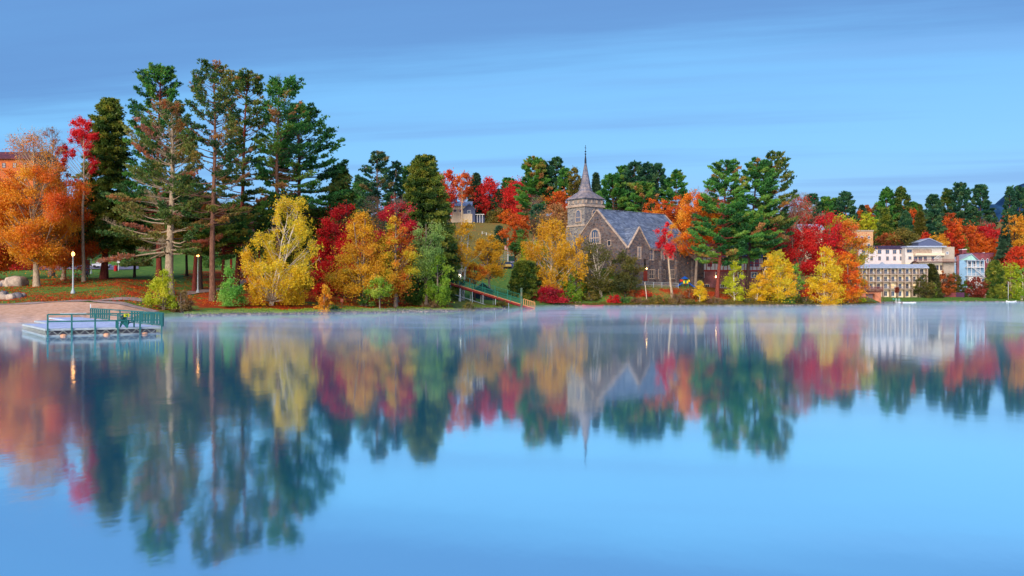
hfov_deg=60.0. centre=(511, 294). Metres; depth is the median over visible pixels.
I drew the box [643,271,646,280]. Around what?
door
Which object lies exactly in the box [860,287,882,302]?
boathouse
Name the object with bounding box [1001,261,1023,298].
willow tree
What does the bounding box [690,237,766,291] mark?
timbered house
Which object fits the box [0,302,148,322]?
beach
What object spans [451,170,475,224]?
maple tree
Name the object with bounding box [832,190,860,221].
pine tree
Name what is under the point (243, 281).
path
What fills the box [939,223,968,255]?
maple tree
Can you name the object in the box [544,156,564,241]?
pine tree
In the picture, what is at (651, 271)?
window
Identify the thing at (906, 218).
pine tree
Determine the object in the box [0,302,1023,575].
water
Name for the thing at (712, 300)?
shrub
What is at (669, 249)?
maple tree
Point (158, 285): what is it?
shrub
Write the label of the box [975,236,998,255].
maple tree
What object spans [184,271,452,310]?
fallen leaves
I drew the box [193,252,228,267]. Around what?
shrub
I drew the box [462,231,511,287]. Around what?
maple tree
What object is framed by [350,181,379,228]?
pine tree
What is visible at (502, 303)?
shrub
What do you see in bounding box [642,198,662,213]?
maple tree
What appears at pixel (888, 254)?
hotel annexe
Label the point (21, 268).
shrub
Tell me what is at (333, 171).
pine tree
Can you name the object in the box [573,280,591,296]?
maple tree
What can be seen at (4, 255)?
maple tree
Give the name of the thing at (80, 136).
maple tree
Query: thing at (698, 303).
grass
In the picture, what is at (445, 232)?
distant woods
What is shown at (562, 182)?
pine tree
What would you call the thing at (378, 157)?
pine tree
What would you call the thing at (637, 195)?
tree
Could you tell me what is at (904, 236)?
maple tree
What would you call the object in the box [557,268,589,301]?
birch tree
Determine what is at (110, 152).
hemlock tree
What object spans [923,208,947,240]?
pine tree
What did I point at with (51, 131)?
maple tree
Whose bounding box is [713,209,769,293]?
tree
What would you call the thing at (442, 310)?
shore stones
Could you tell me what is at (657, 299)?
shrub
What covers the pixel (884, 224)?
pine tree
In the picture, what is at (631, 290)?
shrub
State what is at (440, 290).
willow tree
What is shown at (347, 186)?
pine tree
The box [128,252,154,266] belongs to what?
shrub
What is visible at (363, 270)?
maple tree
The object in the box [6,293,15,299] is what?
boulder
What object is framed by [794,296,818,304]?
shrub
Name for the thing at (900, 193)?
pine tree
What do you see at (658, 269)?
window
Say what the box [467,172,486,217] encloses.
spruce tree
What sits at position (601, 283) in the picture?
birch tree
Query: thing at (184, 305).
shrub
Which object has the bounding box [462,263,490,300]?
maple tree
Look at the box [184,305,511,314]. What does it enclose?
grass
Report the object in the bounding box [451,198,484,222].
hillside house
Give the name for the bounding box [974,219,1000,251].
maple tree
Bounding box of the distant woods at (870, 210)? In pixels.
[520,204,1023,285]
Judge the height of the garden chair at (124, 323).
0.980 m
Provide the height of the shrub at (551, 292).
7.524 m
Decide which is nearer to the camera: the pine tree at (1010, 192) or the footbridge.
the footbridge
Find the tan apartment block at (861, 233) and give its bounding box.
[841,230,873,246]
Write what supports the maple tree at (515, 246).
on the ground at (146, 273)
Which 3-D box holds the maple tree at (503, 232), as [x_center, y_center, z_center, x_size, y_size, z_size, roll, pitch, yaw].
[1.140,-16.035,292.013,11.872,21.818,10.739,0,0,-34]
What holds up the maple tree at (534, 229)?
on the ground at (146, 273)
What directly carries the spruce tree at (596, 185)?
on the ground at (146, 273)
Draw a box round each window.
[589,228,600,244]
[637,247,640,258]
[649,250,653,259]
[649,269,654,278]
[658,269,664,278]
[670,269,674,278]
[751,272,756,277]
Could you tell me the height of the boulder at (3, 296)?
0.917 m
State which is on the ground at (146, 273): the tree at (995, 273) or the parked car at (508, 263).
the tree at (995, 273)
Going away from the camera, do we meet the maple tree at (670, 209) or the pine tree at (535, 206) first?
the maple tree at (670, 209)
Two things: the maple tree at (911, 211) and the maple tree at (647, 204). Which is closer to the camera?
the maple tree at (647, 204)
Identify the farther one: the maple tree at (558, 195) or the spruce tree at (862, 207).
the spruce tree at (862, 207)
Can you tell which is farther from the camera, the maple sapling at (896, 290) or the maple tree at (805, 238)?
the maple sapling at (896, 290)
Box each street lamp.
[71,252,74,293]
[196,255,199,291]
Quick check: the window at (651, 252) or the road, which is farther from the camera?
the window at (651, 252)
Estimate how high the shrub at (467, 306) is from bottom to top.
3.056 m
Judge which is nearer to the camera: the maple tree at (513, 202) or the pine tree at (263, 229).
the pine tree at (263, 229)
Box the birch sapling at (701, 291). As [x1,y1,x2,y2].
[692,280,708,301]
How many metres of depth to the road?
224.92 m
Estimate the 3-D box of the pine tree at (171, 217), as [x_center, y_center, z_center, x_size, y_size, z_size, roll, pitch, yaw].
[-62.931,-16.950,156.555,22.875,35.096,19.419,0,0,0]
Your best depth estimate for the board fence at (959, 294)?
392.92 m
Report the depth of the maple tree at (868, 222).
468.94 m
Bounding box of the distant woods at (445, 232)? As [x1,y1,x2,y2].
[65,190,810,272]
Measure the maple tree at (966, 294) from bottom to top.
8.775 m
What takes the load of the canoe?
on the water
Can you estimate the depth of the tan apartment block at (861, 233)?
440.00 m
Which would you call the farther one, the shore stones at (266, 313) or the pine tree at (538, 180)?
the pine tree at (538, 180)
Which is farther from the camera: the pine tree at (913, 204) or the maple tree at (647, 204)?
the pine tree at (913, 204)
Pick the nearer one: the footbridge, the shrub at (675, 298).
the footbridge
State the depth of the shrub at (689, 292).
250.53 m
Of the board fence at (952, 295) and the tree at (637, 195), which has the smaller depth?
the tree at (637, 195)
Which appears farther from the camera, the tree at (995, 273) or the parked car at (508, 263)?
the tree at (995, 273)
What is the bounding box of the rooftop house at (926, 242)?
[909,238,942,245]
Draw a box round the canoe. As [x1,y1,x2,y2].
[582,304,603,306]
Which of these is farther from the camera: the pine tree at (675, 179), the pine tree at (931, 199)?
the pine tree at (931, 199)
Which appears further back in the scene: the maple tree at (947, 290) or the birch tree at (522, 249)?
the maple tree at (947, 290)
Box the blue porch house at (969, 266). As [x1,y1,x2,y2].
[954,253,985,290]
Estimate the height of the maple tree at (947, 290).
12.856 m
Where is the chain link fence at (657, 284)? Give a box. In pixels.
[639,281,678,287]
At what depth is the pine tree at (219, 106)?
152.91 m
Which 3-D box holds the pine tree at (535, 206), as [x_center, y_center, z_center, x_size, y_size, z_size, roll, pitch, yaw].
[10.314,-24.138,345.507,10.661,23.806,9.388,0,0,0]
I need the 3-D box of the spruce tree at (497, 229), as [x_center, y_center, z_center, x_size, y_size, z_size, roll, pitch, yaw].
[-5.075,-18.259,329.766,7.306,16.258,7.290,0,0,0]
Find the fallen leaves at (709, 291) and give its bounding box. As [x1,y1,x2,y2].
[623,284,857,303]
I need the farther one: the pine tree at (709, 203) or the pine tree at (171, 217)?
the pine tree at (709, 203)
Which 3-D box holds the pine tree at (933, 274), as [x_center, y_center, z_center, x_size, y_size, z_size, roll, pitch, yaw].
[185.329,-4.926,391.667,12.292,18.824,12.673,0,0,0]
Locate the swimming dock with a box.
[22,304,163,335]
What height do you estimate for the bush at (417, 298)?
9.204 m
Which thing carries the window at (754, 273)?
in the timbered house at (710, 272)
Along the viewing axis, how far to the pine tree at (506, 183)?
527.62 m
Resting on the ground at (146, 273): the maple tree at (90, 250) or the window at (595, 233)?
the maple tree at (90, 250)
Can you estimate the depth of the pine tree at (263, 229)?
194.29 m
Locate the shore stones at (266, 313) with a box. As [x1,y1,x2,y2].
[183,310,384,315]
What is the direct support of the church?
on the ground at (146, 273)
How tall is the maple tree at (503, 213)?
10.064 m
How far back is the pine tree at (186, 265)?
195.72 m
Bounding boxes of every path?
[0,297,141,304]
[90,300,157,311]
[186,276,263,294]
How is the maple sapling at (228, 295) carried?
on the ground at (146, 273)
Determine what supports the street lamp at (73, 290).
on the ground at (146, 273)
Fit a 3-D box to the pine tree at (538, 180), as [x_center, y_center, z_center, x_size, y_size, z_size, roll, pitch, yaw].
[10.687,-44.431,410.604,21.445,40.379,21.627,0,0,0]
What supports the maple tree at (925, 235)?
on the ground at (146, 273)
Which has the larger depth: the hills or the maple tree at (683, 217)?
the hills
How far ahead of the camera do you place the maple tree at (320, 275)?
176.77 m
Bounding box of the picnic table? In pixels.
[61,277,78,282]
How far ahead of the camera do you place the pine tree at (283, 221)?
201.33 m
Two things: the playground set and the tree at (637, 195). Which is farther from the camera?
the tree at (637, 195)
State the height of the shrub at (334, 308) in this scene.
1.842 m
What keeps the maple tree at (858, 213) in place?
on the ground at (146, 273)
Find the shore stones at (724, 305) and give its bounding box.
[565,303,873,306]
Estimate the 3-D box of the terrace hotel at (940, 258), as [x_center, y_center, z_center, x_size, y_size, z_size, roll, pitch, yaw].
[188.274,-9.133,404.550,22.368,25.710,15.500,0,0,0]
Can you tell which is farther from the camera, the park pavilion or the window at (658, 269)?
the window at (658, 269)
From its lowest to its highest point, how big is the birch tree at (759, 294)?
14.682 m
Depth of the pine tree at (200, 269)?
165.64 m
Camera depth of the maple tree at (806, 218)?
457.21 m
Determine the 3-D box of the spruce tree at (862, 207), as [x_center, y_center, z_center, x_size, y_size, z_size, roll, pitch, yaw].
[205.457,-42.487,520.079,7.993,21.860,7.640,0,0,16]
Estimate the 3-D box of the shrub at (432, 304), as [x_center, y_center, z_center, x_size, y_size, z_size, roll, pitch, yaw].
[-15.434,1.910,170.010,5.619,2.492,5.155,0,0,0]
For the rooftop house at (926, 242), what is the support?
on the ground at (146, 273)
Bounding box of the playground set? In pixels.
[676,276,694,287]
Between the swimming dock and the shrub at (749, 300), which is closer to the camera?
the swimming dock
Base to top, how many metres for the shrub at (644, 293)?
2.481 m
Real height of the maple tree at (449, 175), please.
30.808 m
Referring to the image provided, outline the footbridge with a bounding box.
[449,276,534,308]
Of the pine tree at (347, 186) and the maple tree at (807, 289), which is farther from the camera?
the maple tree at (807, 289)
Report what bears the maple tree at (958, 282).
on the ground at (146, 273)
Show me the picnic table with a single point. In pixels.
(66, 279)
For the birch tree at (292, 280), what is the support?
on the ground at (146, 273)
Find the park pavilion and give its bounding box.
[230,221,275,272]
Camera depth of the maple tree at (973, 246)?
454.27 m
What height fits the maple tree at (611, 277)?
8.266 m
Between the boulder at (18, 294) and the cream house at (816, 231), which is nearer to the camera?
the boulder at (18, 294)
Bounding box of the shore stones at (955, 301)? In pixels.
[886,300,1022,302]
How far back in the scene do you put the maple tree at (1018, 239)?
422.94 m
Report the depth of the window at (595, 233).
262.25 m
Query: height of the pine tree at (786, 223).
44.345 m
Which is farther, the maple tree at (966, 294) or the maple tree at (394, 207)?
the maple tree at (966, 294)
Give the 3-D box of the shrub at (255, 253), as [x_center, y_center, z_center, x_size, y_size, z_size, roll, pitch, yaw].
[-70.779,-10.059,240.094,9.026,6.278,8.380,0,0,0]
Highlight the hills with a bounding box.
[978,183,1023,221]
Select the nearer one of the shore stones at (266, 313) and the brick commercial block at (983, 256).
the shore stones at (266, 313)
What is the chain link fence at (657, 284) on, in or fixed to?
on the ground at (146, 273)
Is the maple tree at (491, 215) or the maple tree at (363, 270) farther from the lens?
the maple tree at (491, 215)
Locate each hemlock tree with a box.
[63,97,152,278]
[390,153,466,300]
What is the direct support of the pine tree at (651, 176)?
on the ground at (146, 273)
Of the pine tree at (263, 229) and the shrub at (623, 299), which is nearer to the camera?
the pine tree at (263, 229)
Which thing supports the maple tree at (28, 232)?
on the ground at (146, 273)
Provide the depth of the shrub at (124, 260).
231.13 m
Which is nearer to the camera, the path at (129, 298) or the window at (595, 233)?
the path at (129, 298)
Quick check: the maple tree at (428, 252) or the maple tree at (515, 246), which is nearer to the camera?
the maple tree at (428, 252)
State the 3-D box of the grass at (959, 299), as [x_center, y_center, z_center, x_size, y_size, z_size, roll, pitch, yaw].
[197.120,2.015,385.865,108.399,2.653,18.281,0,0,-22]
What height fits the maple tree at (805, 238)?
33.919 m
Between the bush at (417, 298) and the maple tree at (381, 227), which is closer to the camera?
the bush at (417, 298)
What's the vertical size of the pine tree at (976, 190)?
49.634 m
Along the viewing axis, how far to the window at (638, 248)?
254.68 m
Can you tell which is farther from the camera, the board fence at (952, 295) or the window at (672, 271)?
the board fence at (952, 295)
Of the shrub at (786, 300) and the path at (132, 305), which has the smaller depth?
the path at (132, 305)
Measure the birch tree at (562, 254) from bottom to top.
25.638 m
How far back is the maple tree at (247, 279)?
156.66 m
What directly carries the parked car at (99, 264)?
on the road
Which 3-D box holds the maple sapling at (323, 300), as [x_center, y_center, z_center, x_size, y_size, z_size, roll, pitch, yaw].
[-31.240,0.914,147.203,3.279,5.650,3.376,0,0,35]
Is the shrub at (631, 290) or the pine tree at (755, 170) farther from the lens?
the pine tree at (755, 170)
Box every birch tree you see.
[234,189,323,305]
[449,219,481,300]
[518,214,590,299]
[518,239,554,274]
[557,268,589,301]
[571,238,624,296]
[720,257,748,300]
[746,253,775,300]
[756,249,802,301]
[804,243,846,305]
[1009,267,1023,299]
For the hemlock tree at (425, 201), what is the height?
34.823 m
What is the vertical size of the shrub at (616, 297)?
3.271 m
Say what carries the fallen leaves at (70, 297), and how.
on the ground at (146, 273)
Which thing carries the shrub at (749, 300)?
on the ground at (146, 273)
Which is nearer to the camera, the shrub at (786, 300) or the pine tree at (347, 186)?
the pine tree at (347, 186)
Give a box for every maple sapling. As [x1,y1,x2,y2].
[213,264,249,306]
[312,283,332,313]
[363,274,394,308]
[894,287,899,292]
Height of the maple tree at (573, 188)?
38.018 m
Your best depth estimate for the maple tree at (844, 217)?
398.11 m
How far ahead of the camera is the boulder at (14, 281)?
157.27 m
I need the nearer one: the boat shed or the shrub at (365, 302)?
the shrub at (365, 302)
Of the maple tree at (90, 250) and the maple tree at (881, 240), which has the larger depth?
the maple tree at (881, 240)
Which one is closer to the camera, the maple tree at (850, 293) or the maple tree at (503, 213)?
the maple tree at (850, 293)
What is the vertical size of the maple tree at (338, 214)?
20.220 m
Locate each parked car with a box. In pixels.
[92,262,111,267]
[503,261,510,267]
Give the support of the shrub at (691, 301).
on the ground at (146, 273)
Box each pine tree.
[95,99,223,295]
[100,195,165,276]
[106,62,199,278]
[154,201,240,290]
[160,188,219,275]
[161,58,255,300]
[179,192,228,288]
[182,206,262,287]
[208,67,274,285]
[222,202,283,276]
[250,74,325,290]
[253,101,352,274]
[259,206,315,276]
[284,208,343,288]
[327,164,358,241]
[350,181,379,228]
[353,150,398,274]
[383,160,405,224]
[396,164,410,229]
[500,177,517,206]
[513,156,553,240]
[529,203,545,239]
[531,161,553,239]
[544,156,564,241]
[554,167,571,233]
[596,173,631,209]
[608,165,631,210]
[616,159,649,211]
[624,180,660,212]
[636,161,662,211]
[652,163,668,209]
[658,168,691,209]
[686,158,762,297]
[723,157,784,294]
[750,149,800,289]
[803,193,822,223]
[820,196,835,224]
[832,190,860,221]
[869,186,899,229]
[874,208,898,245]
[891,186,914,230]
[897,210,913,243]
[908,201,918,218]
[912,210,929,240]
[921,193,944,234]
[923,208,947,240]
[927,263,944,297]
[940,188,954,240]
[944,182,977,235]
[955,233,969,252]
[966,184,996,231]
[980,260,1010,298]
[1000,185,1019,234]
[1010,186,1023,257]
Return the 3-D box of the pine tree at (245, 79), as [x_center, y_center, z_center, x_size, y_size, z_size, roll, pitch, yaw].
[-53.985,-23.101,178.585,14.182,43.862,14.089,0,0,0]
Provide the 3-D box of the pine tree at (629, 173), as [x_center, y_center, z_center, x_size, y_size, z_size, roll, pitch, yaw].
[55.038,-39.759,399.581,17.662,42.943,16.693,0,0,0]
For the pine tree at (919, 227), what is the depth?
443.44 m
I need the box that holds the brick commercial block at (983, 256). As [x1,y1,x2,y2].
[954,249,993,276]
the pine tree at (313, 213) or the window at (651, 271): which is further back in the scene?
the window at (651, 271)
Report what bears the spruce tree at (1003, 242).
on the ground at (146, 273)
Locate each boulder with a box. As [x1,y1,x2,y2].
[0,294,6,299]
[5,276,27,286]
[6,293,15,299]
[12,292,22,298]
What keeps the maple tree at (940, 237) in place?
on the ground at (146, 273)
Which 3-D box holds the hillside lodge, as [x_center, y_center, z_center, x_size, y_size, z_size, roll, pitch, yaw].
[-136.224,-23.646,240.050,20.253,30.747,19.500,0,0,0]
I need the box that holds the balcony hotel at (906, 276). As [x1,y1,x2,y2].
[858,264,928,297]
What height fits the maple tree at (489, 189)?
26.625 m
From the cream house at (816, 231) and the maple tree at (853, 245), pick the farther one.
the cream house at (816, 231)
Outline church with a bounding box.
[566,145,703,286]
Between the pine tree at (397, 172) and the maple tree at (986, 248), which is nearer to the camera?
the pine tree at (397, 172)
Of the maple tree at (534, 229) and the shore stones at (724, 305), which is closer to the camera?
the shore stones at (724, 305)
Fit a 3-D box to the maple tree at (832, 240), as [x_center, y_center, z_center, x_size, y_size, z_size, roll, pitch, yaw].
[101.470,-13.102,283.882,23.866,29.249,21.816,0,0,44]
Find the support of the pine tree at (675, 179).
on the ground at (146, 273)
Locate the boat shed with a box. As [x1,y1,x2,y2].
[473,283,493,300]
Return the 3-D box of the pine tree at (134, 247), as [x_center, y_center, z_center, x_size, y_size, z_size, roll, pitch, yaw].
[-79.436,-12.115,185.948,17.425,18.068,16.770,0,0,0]
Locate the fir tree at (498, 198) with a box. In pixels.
[485,188,509,220]
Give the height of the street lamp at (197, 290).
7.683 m
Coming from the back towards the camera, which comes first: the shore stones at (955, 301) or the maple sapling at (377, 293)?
the shore stones at (955, 301)
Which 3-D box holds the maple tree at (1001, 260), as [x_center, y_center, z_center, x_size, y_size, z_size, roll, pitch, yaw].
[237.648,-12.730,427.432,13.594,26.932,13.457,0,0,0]
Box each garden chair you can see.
[115,315,127,327]
[120,315,134,326]
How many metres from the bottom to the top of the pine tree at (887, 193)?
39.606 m
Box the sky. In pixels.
[0,0,1023,216]
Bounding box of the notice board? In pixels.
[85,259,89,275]
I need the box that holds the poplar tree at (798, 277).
[787,263,804,300]
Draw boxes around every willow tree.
[419,253,454,307]
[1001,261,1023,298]
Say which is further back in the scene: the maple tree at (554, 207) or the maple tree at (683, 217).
the maple tree at (554, 207)
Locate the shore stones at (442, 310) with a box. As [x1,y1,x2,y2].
[384,306,505,312]
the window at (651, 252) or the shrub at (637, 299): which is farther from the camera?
the window at (651, 252)
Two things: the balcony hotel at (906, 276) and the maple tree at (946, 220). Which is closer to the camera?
the balcony hotel at (906, 276)
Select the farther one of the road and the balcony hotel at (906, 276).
the balcony hotel at (906, 276)
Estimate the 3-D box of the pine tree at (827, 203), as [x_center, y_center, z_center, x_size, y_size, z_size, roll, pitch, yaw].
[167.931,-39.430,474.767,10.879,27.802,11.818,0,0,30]
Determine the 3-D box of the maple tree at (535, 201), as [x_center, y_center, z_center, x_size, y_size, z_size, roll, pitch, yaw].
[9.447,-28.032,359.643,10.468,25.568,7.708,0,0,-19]
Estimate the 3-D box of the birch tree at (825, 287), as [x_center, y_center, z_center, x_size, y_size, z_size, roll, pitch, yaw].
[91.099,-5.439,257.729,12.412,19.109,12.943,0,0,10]
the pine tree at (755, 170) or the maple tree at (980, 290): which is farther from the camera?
the maple tree at (980, 290)
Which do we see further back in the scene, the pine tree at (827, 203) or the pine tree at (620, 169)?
the pine tree at (827, 203)
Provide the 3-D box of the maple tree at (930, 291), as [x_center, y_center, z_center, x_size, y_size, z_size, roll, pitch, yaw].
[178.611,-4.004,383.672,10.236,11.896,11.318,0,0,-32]
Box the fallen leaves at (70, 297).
[0,278,181,309]
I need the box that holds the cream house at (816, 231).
[793,224,824,265]
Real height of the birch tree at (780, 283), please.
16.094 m
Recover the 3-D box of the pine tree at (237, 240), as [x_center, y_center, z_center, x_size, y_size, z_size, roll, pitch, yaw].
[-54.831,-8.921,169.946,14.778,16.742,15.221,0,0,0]
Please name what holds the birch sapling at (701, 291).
on the ground at (146, 273)
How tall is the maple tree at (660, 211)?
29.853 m
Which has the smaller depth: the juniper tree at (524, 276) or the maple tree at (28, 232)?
the maple tree at (28, 232)
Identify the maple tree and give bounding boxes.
[0,126,96,286]
[0,171,28,276]
[23,187,110,279]
[25,127,70,275]
[52,115,100,281]
[242,260,285,296]
[309,236,338,294]
[313,200,376,298]
[317,207,410,305]
[361,194,388,240]
[372,192,423,301]
[372,210,425,307]
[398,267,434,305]
[408,218,448,304]
[437,167,460,219]
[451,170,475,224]
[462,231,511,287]
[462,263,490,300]
[473,175,503,214]
[485,207,510,222]
[493,175,533,214]
[497,208,517,223]
[498,213,532,261]
[504,228,530,257]
[523,196,548,241]
[526,209,551,264]
[537,198,567,253]
[544,187,569,249]
[566,165,581,195]
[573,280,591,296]
[600,268,616,291]
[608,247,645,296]
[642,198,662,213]
[652,198,675,220]
[653,221,678,296]
[661,186,720,288]
[661,195,694,232]
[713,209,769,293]
[765,189,831,284]
[765,227,787,284]
[787,202,815,223]
[798,208,868,291]
[799,273,822,302]
[826,211,861,230]
[829,217,877,301]
[836,250,867,302]
[857,208,863,228]
[858,211,877,233]
[871,232,903,245]
[880,225,919,245]
[908,208,916,224]
[910,273,939,297]
[920,232,930,238]
[929,232,950,246]
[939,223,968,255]
[939,270,956,296]
[941,213,963,246]
[946,272,965,292]
[957,223,989,252]
[961,281,972,296]
[962,276,992,297]
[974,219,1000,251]
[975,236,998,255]
[990,253,1014,283]
[1002,244,1023,279]
[1003,212,1023,280]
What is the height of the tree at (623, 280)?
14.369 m
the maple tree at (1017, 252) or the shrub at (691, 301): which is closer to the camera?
the shrub at (691, 301)
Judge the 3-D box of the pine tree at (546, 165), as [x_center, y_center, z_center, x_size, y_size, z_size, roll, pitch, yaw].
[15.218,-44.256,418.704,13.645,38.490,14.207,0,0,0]
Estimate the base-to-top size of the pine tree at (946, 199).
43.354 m
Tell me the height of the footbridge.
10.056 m
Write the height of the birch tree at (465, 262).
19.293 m
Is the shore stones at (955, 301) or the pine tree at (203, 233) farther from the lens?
the shore stones at (955, 301)
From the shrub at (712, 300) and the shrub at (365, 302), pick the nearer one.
the shrub at (365, 302)
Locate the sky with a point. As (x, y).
(862, 98)
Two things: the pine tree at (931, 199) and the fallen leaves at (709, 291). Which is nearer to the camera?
the fallen leaves at (709, 291)
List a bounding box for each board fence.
[945,293,955,296]
[956,292,963,296]
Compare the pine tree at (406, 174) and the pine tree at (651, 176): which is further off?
the pine tree at (651, 176)
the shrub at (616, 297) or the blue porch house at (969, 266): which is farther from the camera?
the blue porch house at (969, 266)
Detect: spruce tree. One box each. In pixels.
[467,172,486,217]
[492,225,506,262]
[591,172,603,202]
[856,204,866,218]
[993,224,1012,262]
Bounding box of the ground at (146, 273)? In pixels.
[0,216,1023,318]
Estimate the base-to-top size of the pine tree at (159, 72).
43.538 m
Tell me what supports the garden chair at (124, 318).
on the swimming dock
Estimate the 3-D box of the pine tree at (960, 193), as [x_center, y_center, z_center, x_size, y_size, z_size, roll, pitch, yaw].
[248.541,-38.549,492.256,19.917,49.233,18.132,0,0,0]
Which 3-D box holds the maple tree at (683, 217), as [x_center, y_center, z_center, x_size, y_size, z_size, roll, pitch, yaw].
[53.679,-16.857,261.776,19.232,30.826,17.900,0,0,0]
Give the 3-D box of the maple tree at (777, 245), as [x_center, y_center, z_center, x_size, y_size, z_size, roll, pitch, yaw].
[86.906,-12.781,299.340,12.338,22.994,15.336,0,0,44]
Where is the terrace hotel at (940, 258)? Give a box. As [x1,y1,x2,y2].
[901,246,957,287]
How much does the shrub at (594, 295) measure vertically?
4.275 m
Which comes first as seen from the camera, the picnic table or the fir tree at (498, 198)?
the picnic table
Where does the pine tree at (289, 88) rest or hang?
on the ground at (146, 273)
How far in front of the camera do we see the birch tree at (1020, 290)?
395.49 m
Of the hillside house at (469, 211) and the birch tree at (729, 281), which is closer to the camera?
the birch tree at (729, 281)
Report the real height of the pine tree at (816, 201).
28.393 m
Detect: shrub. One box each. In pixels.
[4,256,46,270]
[113,259,131,266]
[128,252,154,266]
[139,268,179,309]
[169,289,196,312]
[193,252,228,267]
[242,252,261,265]
[328,304,341,310]
[357,292,377,306]
[420,299,446,307]
[460,301,477,310]
[495,299,508,306]
[533,285,572,303]
[582,289,600,300]
[605,294,621,302]
[616,296,633,302]
[623,289,635,296]
[627,293,648,302]
[640,290,652,296]
[646,292,669,302]
[664,292,686,303]
[680,289,695,298]
[683,298,695,303]
[704,295,725,303]
[738,296,756,302]
[780,295,795,303]
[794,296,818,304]
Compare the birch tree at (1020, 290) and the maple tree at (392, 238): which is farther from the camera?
the birch tree at (1020, 290)
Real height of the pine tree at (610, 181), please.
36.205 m
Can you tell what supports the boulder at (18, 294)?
on the ground at (146, 273)
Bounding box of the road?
[39,265,138,269]
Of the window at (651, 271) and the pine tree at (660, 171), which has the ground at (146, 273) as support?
the pine tree at (660, 171)
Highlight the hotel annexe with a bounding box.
[856,246,901,263]
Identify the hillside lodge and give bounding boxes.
[0,152,60,261]
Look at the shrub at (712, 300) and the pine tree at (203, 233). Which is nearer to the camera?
the pine tree at (203, 233)
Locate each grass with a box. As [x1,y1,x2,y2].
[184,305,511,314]
[560,298,885,305]
[884,297,1018,301]
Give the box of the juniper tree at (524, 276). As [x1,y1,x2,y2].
[507,259,542,300]
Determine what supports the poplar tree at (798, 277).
on the ground at (146, 273)
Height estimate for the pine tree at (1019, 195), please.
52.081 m

